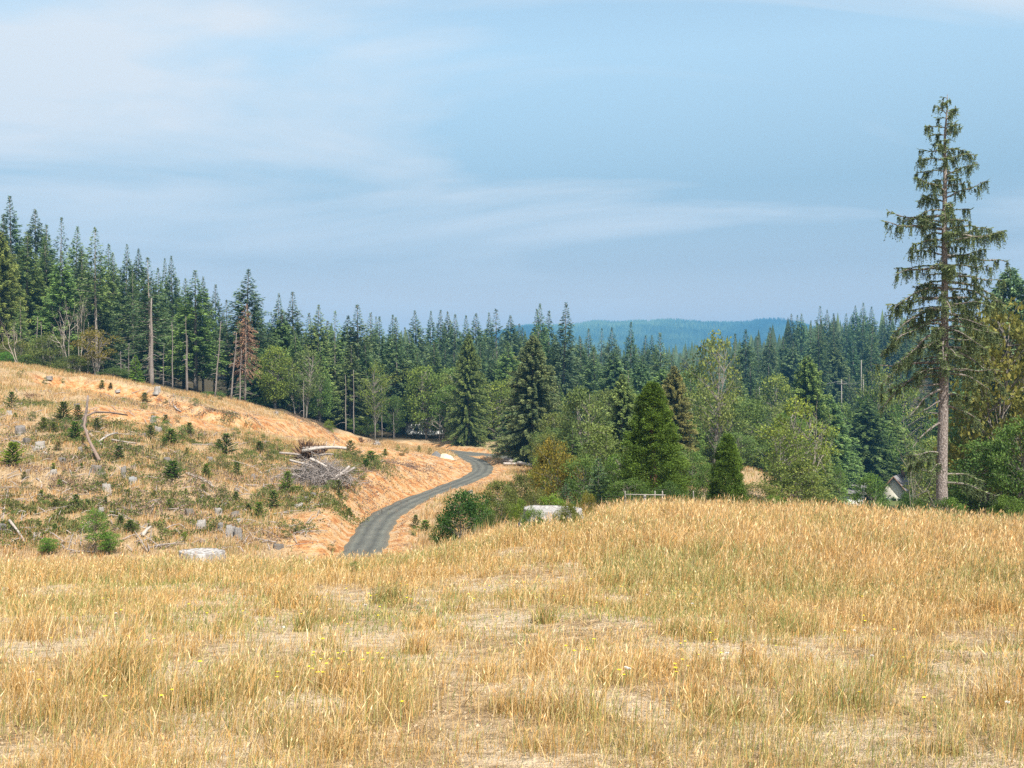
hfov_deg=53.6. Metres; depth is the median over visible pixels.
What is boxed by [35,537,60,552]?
young alder
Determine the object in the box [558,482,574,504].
young fir
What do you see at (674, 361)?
fir tree
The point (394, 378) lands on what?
broadleaf tree
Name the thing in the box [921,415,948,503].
fir tree
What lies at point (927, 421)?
fir tree
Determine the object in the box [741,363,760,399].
fir tree
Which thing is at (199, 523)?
tree stump
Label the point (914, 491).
bare tree
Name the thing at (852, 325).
fir tree
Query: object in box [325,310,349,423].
fir tree
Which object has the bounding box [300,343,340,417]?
fir tree
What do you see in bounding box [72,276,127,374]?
fir tree
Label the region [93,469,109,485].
sapling
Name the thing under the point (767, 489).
bush
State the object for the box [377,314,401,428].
fir tree
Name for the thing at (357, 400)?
fir tree
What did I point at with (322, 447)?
log
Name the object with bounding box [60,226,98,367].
fir tree
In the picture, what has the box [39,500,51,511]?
scrub bush
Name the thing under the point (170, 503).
sapling
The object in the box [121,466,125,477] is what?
tree stump
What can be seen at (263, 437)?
scrub bush
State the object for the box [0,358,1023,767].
ground
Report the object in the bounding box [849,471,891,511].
bush
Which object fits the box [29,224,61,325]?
fir tree
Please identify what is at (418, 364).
fir tree
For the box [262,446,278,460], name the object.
scrub bush
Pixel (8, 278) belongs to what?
spruce tree
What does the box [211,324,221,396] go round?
dead snag
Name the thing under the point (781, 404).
broadleaf tree
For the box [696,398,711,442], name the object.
fir tree
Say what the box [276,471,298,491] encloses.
sapling
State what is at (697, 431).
broadleaf tree
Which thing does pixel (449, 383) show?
broadleaf tree
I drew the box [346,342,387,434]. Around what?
fir tree
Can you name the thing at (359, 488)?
scrub bush
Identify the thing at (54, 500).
sapling
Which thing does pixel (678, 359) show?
valley forest
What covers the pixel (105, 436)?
fallen branch
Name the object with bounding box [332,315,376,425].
fir tree
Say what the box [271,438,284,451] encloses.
scrub bush
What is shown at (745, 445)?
fir tree
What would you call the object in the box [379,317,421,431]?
fir tree
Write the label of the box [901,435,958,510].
broadleaf tree
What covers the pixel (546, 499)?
bush
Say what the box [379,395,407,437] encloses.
broadleaf tree
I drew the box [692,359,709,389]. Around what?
fir tree
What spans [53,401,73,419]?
sapling
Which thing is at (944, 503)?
bush
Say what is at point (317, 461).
log
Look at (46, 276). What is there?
fir tree
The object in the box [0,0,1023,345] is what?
sky
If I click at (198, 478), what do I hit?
log
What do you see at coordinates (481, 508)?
bush
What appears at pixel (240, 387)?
dead snag
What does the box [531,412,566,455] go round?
broadleaf tree
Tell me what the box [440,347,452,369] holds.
fir tree
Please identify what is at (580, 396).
broadleaf tree
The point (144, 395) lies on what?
sapling
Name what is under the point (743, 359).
fir tree
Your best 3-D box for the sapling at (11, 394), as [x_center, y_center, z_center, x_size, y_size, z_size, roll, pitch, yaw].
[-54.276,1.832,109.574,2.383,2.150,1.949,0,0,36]
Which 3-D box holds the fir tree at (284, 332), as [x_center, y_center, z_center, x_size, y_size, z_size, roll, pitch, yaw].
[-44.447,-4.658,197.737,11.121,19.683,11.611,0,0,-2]
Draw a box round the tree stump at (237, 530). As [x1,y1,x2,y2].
[234,527,243,539]
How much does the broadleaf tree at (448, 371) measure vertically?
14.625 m
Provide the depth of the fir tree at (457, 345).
299.72 m
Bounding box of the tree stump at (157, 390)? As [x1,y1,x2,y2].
[152,386,160,394]
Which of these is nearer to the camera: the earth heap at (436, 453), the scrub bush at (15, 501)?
the scrub bush at (15, 501)
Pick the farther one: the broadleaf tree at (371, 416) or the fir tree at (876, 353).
the fir tree at (876, 353)
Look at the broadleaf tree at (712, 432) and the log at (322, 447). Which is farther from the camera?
the broadleaf tree at (712, 432)
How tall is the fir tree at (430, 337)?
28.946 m
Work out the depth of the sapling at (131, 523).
69.79 m
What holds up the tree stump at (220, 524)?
on the ground at (320, 544)
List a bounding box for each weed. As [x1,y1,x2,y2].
[343,561,358,572]
[410,605,426,616]
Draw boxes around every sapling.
[0,441,28,464]
[2,391,20,408]
[19,481,35,491]
[28,410,36,420]
[34,417,51,431]
[47,499,58,508]
[49,422,59,431]
[51,441,62,450]
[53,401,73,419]
[59,417,72,431]
[59,470,68,480]
[60,493,69,501]
[63,421,84,439]
[69,404,84,421]
[71,494,84,504]
[91,418,104,429]
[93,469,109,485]
[108,445,128,458]
[111,515,125,525]
[121,520,139,532]
[134,392,152,401]
[145,425,158,439]
[149,415,163,426]
[157,460,186,477]
[161,428,185,442]
[161,437,169,447]
[162,420,172,430]
[163,499,174,509]
[175,424,193,434]
[183,422,196,433]
[200,463,215,477]
[213,455,232,468]
[215,433,238,452]
[215,489,229,496]
[227,462,243,475]
[242,450,260,463]
[250,502,268,516]
[252,441,266,452]
[257,487,273,500]
[263,490,284,507]
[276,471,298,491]
[283,498,295,512]
[317,485,329,492]
[326,479,337,490]
[332,480,344,496]
[342,440,358,455]
[345,450,366,460]
[359,459,370,468]
[364,451,383,461]
[409,515,421,526]
[415,520,433,532]
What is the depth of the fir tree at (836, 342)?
353.92 m
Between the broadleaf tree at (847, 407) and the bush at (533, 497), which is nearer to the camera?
the bush at (533, 497)
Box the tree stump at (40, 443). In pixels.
[32,441,45,449]
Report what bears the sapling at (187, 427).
on the ground at (320, 544)
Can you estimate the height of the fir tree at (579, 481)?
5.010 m
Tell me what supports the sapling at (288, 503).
on the ground at (320, 544)
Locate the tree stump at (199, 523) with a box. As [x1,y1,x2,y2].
[196,519,206,531]
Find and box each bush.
[2,492,12,500]
[6,500,21,508]
[7,511,19,521]
[26,503,36,514]
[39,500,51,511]
[229,427,241,439]
[243,430,255,444]
[254,434,271,447]
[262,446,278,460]
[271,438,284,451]
[279,525,293,538]
[284,518,303,531]
[334,449,349,461]
[341,459,358,472]
[348,481,361,494]
[356,470,368,479]
[372,459,380,466]
[427,520,463,545]
[434,488,493,544]
[464,502,495,531]
[476,479,522,522]
[482,498,522,529]
[500,472,541,515]
[507,498,527,524]
[519,505,545,528]
[523,487,549,510]
[536,492,567,505]
[552,503,582,526]
[577,491,597,515]
[602,477,660,505]
[655,480,689,501]
[743,479,784,504]
[758,494,787,506]
[761,460,833,506]
[911,497,927,511]
[927,497,968,516]
[986,494,1023,521]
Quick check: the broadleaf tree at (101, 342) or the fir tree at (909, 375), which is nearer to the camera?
the broadleaf tree at (101, 342)
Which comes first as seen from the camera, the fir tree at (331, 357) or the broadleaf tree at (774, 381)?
the fir tree at (331, 357)
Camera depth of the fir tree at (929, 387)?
324.23 m
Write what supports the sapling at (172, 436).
on the ground at (320, 544)
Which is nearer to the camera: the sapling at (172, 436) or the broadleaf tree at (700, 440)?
the sapling at (172, 436)
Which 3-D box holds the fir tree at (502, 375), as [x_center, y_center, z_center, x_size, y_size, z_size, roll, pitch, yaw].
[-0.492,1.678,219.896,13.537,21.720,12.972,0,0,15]
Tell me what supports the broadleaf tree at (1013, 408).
on the ground at (320, 544)
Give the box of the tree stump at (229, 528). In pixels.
[222,525,235,537]
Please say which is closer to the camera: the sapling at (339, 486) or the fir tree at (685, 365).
the sapling at (339, 486)
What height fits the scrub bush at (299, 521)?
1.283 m
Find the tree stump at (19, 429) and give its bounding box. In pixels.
[15,425,25,434]
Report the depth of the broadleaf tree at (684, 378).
221.71 m
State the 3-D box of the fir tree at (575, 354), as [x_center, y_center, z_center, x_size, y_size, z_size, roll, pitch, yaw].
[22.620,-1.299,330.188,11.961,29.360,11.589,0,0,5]
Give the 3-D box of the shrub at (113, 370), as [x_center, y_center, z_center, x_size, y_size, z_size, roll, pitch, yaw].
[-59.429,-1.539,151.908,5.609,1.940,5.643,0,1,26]
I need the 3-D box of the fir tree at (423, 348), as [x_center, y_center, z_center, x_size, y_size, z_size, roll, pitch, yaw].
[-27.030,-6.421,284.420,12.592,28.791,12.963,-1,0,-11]
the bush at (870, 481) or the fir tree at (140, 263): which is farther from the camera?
the fir tree at (140, 263)
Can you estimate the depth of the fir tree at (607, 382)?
219.32 m
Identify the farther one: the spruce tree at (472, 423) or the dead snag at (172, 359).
the spruce tree at (472, 423)
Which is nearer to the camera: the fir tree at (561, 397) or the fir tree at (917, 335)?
the fir tree at (561, 397)
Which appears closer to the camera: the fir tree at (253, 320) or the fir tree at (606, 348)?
the fir tree at (253, 320)
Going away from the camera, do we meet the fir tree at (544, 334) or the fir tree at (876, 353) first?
the fir tree at (544, 334)
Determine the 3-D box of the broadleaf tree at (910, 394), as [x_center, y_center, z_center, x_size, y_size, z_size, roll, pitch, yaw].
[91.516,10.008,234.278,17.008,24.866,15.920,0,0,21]
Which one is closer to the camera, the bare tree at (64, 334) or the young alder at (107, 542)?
the young alder at (107, 542)
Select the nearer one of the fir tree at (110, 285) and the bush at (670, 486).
the bush at (670, 486)
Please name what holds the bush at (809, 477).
on the ground at (320, 544)
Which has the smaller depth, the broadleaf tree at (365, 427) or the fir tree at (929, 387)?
the broadleaf tree at (365, 427)
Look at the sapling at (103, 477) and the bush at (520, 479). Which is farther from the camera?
the sapling at (103, 477)
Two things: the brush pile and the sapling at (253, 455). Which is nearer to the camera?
the brush pile
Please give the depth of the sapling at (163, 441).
100.46 m
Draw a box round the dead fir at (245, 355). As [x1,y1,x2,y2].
[228,304,261,400]
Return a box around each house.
[404,415,442,434]
[837,480,866,505]
[881,470,914,500]
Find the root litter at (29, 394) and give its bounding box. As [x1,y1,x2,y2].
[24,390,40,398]
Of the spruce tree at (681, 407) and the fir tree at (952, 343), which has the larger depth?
the fir tree at (952, 343)
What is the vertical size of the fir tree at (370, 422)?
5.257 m
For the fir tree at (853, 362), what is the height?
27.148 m
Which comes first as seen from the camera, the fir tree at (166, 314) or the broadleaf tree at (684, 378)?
the fir tree at (166, 314)
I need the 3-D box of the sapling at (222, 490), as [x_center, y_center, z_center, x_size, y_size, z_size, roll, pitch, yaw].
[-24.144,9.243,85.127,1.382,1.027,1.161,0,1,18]
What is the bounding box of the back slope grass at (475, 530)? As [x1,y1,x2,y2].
[13,493,1023,562]
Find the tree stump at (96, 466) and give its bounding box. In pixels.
[90,465,102,473]
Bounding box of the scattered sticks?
[0,388,384,552]
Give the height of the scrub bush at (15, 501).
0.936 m
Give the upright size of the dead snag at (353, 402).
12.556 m
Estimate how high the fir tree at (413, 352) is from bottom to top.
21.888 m
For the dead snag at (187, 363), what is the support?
on the ground at (320, 544)
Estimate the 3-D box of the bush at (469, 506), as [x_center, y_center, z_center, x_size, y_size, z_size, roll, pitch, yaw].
[-2.059,6.008,43.973,2.841,2.996,2.858,1,0,25]
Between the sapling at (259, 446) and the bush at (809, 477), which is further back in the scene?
the sapling at (259, 446)
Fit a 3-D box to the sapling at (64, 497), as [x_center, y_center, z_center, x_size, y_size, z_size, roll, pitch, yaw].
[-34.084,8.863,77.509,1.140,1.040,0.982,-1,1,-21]
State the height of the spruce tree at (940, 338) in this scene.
22.618 m
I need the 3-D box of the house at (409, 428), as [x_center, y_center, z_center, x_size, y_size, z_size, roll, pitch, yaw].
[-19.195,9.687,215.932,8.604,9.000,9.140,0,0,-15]
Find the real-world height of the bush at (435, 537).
2.249 m
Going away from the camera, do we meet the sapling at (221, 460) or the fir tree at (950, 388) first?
the sapling at (221, 460)
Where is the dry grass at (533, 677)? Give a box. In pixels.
[1,542,1022,767]
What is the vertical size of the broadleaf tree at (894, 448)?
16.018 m
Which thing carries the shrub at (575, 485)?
on the ground at (320, 544)
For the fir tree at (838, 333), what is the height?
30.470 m
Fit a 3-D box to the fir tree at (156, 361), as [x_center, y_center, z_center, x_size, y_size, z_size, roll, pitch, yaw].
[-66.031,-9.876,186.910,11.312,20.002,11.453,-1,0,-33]
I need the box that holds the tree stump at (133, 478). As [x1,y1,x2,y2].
[129,476,137,484]
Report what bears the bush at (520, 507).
on the ground at (320, 544)
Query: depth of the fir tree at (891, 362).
439.01 m
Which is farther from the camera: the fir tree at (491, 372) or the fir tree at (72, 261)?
the fir tree at (491, 372)
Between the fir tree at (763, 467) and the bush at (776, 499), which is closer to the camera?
the bush at (776, 499)
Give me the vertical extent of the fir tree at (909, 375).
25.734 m
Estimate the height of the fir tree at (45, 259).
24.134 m
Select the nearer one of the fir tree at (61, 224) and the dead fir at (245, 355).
the dead fir at (245, 355)
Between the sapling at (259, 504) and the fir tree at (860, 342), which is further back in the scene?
the fir tree at (860, 342)
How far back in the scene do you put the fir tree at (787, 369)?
328.55 m
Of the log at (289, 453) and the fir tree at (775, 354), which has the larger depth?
the fir tree at (775, 354)
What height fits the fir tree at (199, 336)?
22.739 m
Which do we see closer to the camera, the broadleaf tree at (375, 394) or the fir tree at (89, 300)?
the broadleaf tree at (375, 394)
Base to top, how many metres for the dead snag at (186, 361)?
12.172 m
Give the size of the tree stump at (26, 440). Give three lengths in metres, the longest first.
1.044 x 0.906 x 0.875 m
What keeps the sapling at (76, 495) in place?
on the ground at (320, 544)
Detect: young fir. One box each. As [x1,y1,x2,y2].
[128,356,144,382]
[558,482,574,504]
[585,458,609,505]
[703,433,748,506]
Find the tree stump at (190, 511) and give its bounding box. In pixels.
[185,508,194,515]
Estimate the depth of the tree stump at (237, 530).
70.54 m
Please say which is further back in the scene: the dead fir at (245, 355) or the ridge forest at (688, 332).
the ridge forest at (688, 332)
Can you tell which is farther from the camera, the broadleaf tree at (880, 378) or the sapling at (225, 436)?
the broadleaf tree at (880, 378)
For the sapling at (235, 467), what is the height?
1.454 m
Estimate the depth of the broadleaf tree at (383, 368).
226.54 m
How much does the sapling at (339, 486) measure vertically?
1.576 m
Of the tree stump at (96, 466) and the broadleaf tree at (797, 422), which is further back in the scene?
the broadleaf tree at (797, 422)
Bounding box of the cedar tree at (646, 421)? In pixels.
[613,381,694,501]
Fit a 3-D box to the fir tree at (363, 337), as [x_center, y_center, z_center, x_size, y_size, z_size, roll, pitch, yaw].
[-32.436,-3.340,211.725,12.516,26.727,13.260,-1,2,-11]
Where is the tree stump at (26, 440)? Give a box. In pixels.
[23,438,30,442]
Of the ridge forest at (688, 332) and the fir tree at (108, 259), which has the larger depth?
the ridge forest at (688, 332)
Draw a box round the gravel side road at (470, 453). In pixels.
[446,449,529,458]
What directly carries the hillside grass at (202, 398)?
on the ground at (320, 544)
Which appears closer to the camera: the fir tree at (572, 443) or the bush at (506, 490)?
the bush at (506, 490)
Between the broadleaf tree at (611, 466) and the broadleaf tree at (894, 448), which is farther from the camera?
the broadleaf tree at (894, 448)
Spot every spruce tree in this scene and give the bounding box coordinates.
[0,231,31,360]
[441,334,492,446]
[488,335,562,465]
[598,374,645,478]
[654,365,706,476]
[776,355,848,489]
[873,94,1010,511]
[948,267,1023,508]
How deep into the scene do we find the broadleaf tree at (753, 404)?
157.61 m
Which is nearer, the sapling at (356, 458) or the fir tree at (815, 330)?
the sapling at (356, 458)
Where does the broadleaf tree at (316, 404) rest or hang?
on the ground at (320, 544)
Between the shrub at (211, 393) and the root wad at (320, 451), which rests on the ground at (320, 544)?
the shrub at (211, 393)
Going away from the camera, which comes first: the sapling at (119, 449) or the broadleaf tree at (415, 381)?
the sapling at (119, 449)
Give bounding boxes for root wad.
[291,439,318,461]
[313,442,328,453]
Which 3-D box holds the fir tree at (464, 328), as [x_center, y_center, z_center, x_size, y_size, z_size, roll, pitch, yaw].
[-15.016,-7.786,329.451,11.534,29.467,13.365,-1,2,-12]
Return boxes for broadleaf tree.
[69,325,124,375]
[252,344,299,407]
[288,345,325,418]
[300,371,334,421]
[347,416,379,435]
[354,392,386,421]
[358,360,392,438]
[375,346,399,425]
[377,367,430,432]
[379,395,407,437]
[402,365,450,439]
[416,367,467,421]
[428,385,469,439]
[429,374,466,438]
[469,379,514,441]
[491,376,516,422]
[520,427,562,459]
[524,431,573,467]
[524,451,568,502]
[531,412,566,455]
[554,384,570,404]
[554,384,608,456]
[572,421,625,503]
[580,388,612,432]
[593,453,631,503]
[672,389,714,427]
[675,405,711,463]
[676,329,743,462]
[680,368,716,411]
[683,419,708,466]
[684,386,713,407]
[690,390,760,463]
[697,415,734,462]
[711,396,757,436]
[712,432,768,466]
[728,397,772,467]
[746,395,839,498]
[751,371,795,423]
[754,403,782,436]
[758,424,813,497]
[760,412,815,473]
[770,393,828,424]
[802,468,833,502]
[827,399,862,461]
[830,462,849,505]
[843,382,911,445]
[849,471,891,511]
[851,363,902,434]
[859,423,907,474]
[882,376,937,448]
[898,440,922,481]
[900,433,963,506]
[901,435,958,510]
[901,439,935,506]
[911,418,955,501]
[928,297,1023,500]
[933,391,1004,514]
[948,436,1021,519]
[986,415,1023,515]
[1001,370,1023,463]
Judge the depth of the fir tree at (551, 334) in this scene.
238.20 m
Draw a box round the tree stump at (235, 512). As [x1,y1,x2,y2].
[230,511,238,517]
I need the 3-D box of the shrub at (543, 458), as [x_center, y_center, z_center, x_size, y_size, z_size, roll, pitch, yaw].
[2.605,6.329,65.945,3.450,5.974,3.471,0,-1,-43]
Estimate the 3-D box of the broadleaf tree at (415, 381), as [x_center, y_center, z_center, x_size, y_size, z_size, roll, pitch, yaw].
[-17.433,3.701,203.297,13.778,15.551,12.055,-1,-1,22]
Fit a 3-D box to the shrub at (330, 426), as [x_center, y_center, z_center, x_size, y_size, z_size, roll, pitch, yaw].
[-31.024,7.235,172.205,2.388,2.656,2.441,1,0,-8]
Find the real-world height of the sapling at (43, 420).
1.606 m
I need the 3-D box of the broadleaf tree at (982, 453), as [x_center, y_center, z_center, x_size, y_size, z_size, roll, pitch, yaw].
[27.204,5.947,58.184,5.602,5.963,5.319,0,0,2]
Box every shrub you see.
[0,338,36,364]
[0,351,16,362]
[11,353,48,364]
[21,331,79,368]
[47,355,100,373]
[96,367,129,378]
[118,373,143,379]
[202,392,224,396]
[255,397,279,406]
[324,419,334,432]
[526,437,583,504]
[553,453,609,506]
[658,444,707,501]
[691,461,712,502]
[897,490,918,511]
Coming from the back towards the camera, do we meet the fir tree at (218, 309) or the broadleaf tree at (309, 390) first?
the fir tree at (218, 309)
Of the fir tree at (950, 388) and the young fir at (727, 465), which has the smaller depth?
the young fir at (727, 465)
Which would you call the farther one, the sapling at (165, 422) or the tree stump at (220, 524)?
the sapling at (165, 422)
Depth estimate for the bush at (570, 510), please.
22.48 m
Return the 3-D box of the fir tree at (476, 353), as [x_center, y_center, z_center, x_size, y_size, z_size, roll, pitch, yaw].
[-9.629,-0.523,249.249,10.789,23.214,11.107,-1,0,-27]
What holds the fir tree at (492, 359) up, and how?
on the ground at (320, 544)
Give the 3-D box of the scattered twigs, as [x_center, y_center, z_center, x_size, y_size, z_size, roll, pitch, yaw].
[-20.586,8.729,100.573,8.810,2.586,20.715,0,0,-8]
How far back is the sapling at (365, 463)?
110.54 m
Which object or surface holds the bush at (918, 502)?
on the ground at (320, 544)
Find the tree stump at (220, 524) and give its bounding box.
[217,522,222,529]
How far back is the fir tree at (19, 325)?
164.83 m
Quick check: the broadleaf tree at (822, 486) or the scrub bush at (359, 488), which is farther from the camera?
the broadleaf tree at (822, 486)
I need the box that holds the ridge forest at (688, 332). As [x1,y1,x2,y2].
[414,317,827,357]
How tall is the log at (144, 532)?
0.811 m
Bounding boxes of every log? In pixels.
[140,524,151,536]
[185,472,213,486]
[279,452,301,455]
[289,459,312,465]
[302,440,346,452]
[310,458,326,467]
[319,453,333,455]
[327,466,349,481]
[503,459,532,466]
[503,462,516,464]
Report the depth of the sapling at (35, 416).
104.92 m
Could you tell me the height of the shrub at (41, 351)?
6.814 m
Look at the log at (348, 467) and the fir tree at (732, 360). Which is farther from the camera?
the fir tree at (732, 360)
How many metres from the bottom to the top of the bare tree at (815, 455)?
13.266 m
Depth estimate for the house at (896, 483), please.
201.76 m
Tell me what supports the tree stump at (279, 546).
on the ground at (320, 544)
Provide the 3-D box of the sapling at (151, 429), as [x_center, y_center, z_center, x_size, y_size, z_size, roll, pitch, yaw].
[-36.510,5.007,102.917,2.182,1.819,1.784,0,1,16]
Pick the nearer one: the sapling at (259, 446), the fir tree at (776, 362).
the sapling at (259, 446)
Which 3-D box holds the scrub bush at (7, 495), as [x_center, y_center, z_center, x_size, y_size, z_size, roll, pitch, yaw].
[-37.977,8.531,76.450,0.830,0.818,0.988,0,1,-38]
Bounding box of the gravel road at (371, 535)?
[336,454,493,560]
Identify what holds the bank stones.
on the ground at (320, 544)
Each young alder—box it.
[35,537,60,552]
[79,508,109,555]
[97,531,124,553]
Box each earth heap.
[432,451,440,456]
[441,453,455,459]
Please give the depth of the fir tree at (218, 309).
199.85 m
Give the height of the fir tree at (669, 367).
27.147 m
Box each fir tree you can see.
[0,195,33,315]
[0,215,19,273]
[1,235,60,359]
[9,300,32,354]
[16,209,57,359]
[21,262,77,361]
[23,240,76,362]
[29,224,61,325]
[31,251,93,364]
[53,217,70,360]
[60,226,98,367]
[65,249,113,355]
[69,227,120,372]
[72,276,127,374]
[77,264,103,356]
[93,244,121,369]
[101,252,128,359]
[102,244,146,372]
[114,267,147,373]
[120,248,156,360]
[122,277,178,382]
[125,257,179,383]
[145,267,179,383]
[147,258,181,382]
[153,278,204,388]
[160,270,230,391]
[162,256,183,384]
[182,278,222,391]
[209,285,228,391]
[209,299,238,392]
[212,269,279,384]
[212,312,253,398]
[217,315,239,378]
[233,348,284,406]
[236,302,266,379]
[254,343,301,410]
[263,293,293,387]
[265,310,307,407]
[265,321,273,338]
[281,292,312,410]
[285,332,312,412]
[288,313,325,416]
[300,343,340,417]
[302,305,341,418]
[311,321,346,419]
[316,332,342,418]
[321,345,377,432]
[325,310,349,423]
[328,381,352,424]
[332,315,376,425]
[338,304,381,425]
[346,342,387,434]
[352,312,384,424]
[356,410,378,430]
[371,316,389,426]
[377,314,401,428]
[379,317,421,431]
[385,347,418,432]
[401,332,423,367]
[403,310,435,366]
[408,353,428,416]
[422,311,442,369]
[422,342,448,428]
[431,310,452,370]
[436,311,456,362]
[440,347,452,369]
[441,314,464,371]
[446,351,458,376]
[456,313,495,367]
[458,316,473,350]
[471,336,482,383]
[476,342,488,376]
[480,362,504,437]
[481,312,497,364]
[482,309,511,370]
[484,350,501,374]
[486,342,520,412]
[486,348,504,379]
[490,401,516,447]
[494,316,522,378]
[517,327,528,360]
[529,309,542,352]
[529,325,550,386]
[530,304,553,397]
[541,310,570,400]
[543,427,589,489]
[545,302,587,420]
[555,383,567,417]
[559,343,571,386]
[566,449,599,499]
[571,338,592,423]
[572,337,593,391]
[575,348,605,421]
[580,350,631,452]
[581,329,600,384]
[587,354,598,393]
[595,328,605,381]
[598,327,621,378]
[619,370,637,415]
[621,322,640,388]
[630,355,653,398]
[638,335,653,378]
[643,335,659,379]
[647,333,674,381]
[652,369,674,390]
[662,354,675,378]
[669,348,680,372]
[678,349,693,385]
[685,374,701,401]
[687,402,711,472]
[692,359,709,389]
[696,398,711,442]
[703,397,762,467]
[715,333,744,392]
[725,329,763,396]
[726,369,747,396]
[734,372,748,401]
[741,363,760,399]
[748,385,771,472]
[752,423,772,470]
[753,337,764,391]
[755,363,784,418]
[758,327,782,404]
[764,336,781,371]
[766,395,809,482]
[767,342,781,385]
[776,336,789,367]
[778,347,802,401]
[779,314,802,361]
[786,340,801,371]
[790,315,800,345]
[794,314,807,358]
[801,342,835,402]
[803,321,815,353]
[803,441,848,507]
[805,437,842,505]
[809,324,835,409]
[813,306,827,352]
[815,324,838,405]
[819,310,838,354]
[821,347,857,408]
[823,393,866,502]
[826,313,845,360]
[826,326,845,386]
[836,374,862,421]
[839,313,855,372]
[843,398,910,500]
[844,305,865,377]
[844,342,863,409]
[850,325,870,377]
[850,325,888,403]
[852,303,877,377]
[852,374,869,410]
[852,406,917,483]
[856,343,880,400]
[857,377,877,409]
[864,307,889,371]
[874,312,898,374]
[881,319,900,374]
[888,323,920,395]
[890,317,904,362]
[890,371,917,429]
[892,339,923,408]
[893,315,927,369]
[908,387,935,449]
[916,321,937,422]
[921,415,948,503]
[922,314,935,378]
[924,324,963,431]
[930,363,965,428]
[932,317,954,416]
[934,327,960,410]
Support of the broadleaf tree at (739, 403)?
on the ground at (320, 544)
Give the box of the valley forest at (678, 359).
[55,309,1016,391]
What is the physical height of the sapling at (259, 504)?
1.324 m
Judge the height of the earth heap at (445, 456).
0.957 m
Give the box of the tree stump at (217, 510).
[214,508,221,516]
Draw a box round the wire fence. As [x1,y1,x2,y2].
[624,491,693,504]
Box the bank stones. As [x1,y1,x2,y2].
[33,376,509,555]
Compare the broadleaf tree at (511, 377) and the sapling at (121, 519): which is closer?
the sapling at (121, 519)
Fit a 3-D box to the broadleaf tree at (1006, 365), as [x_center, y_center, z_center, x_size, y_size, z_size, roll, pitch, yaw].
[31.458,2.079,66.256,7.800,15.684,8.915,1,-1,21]
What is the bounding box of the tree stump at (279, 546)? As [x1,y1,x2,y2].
[273,543,283,549]
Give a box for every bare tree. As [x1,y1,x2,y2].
[0,320,25,362]
[50,305,76,356]
[70,296,87,370]
[284,367,294,412]
[429,411,451,441]
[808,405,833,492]
[896,434,935,507]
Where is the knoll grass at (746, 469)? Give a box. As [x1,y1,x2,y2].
[405,447,929,548]
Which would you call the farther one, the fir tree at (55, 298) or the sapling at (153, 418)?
the fir tree at (55, 298)
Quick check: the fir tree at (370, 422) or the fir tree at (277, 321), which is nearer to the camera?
the fir tree at (277, 321)
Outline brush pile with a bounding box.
[260,443,368,495]
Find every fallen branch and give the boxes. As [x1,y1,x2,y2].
[8,519,24,541]
[83,407,127,460]
[98,429,117,441]
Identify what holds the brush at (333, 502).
on the ground at (320, 544)
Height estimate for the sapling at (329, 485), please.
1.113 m
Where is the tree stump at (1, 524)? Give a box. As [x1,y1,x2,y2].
[0,523,6,533]
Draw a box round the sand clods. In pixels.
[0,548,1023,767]
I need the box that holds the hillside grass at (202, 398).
[0,360,574,562]
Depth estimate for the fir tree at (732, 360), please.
300.23 m
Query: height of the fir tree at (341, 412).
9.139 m
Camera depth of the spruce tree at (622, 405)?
111.42 m
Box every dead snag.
[144,298,156,385]
[161,353,163,386]
[171,325,172,388]
[183,323,190,389]
[183,336,195,392]
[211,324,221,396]
[229,333,238,398]
[233,352,243,400]
[301,382,303,416]
[337,376,349,430]
[353,370,357,433]
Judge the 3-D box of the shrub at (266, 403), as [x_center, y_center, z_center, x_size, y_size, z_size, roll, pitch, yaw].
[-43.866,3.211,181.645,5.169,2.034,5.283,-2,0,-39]
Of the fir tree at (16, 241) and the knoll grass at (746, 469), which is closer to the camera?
the knoll grass at (746, 469)
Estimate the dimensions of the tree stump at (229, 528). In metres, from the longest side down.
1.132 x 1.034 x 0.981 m
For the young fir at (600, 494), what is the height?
3.432 m
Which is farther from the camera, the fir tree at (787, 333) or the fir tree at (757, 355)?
the fir tree at (787, 333)
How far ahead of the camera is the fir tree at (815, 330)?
450.74 m
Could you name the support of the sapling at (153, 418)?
on the ground at (320, 544)
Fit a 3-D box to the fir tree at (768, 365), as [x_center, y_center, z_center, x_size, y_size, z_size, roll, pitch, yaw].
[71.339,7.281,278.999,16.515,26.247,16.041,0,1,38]
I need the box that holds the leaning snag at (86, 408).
[80,395,88,427]
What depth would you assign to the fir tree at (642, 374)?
209.32 m
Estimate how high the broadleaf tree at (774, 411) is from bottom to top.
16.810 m
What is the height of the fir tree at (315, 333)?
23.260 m
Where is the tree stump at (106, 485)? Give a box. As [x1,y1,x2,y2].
[102,483,111,491]
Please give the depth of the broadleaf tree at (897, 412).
218.86 m
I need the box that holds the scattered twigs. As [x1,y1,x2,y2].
[261,457,347,488]
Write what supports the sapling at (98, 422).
on the ground at (320, 544)
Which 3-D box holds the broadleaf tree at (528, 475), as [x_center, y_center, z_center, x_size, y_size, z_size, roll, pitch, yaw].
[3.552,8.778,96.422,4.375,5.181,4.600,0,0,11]
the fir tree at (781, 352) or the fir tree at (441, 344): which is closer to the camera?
the fir tree at (441, 344)

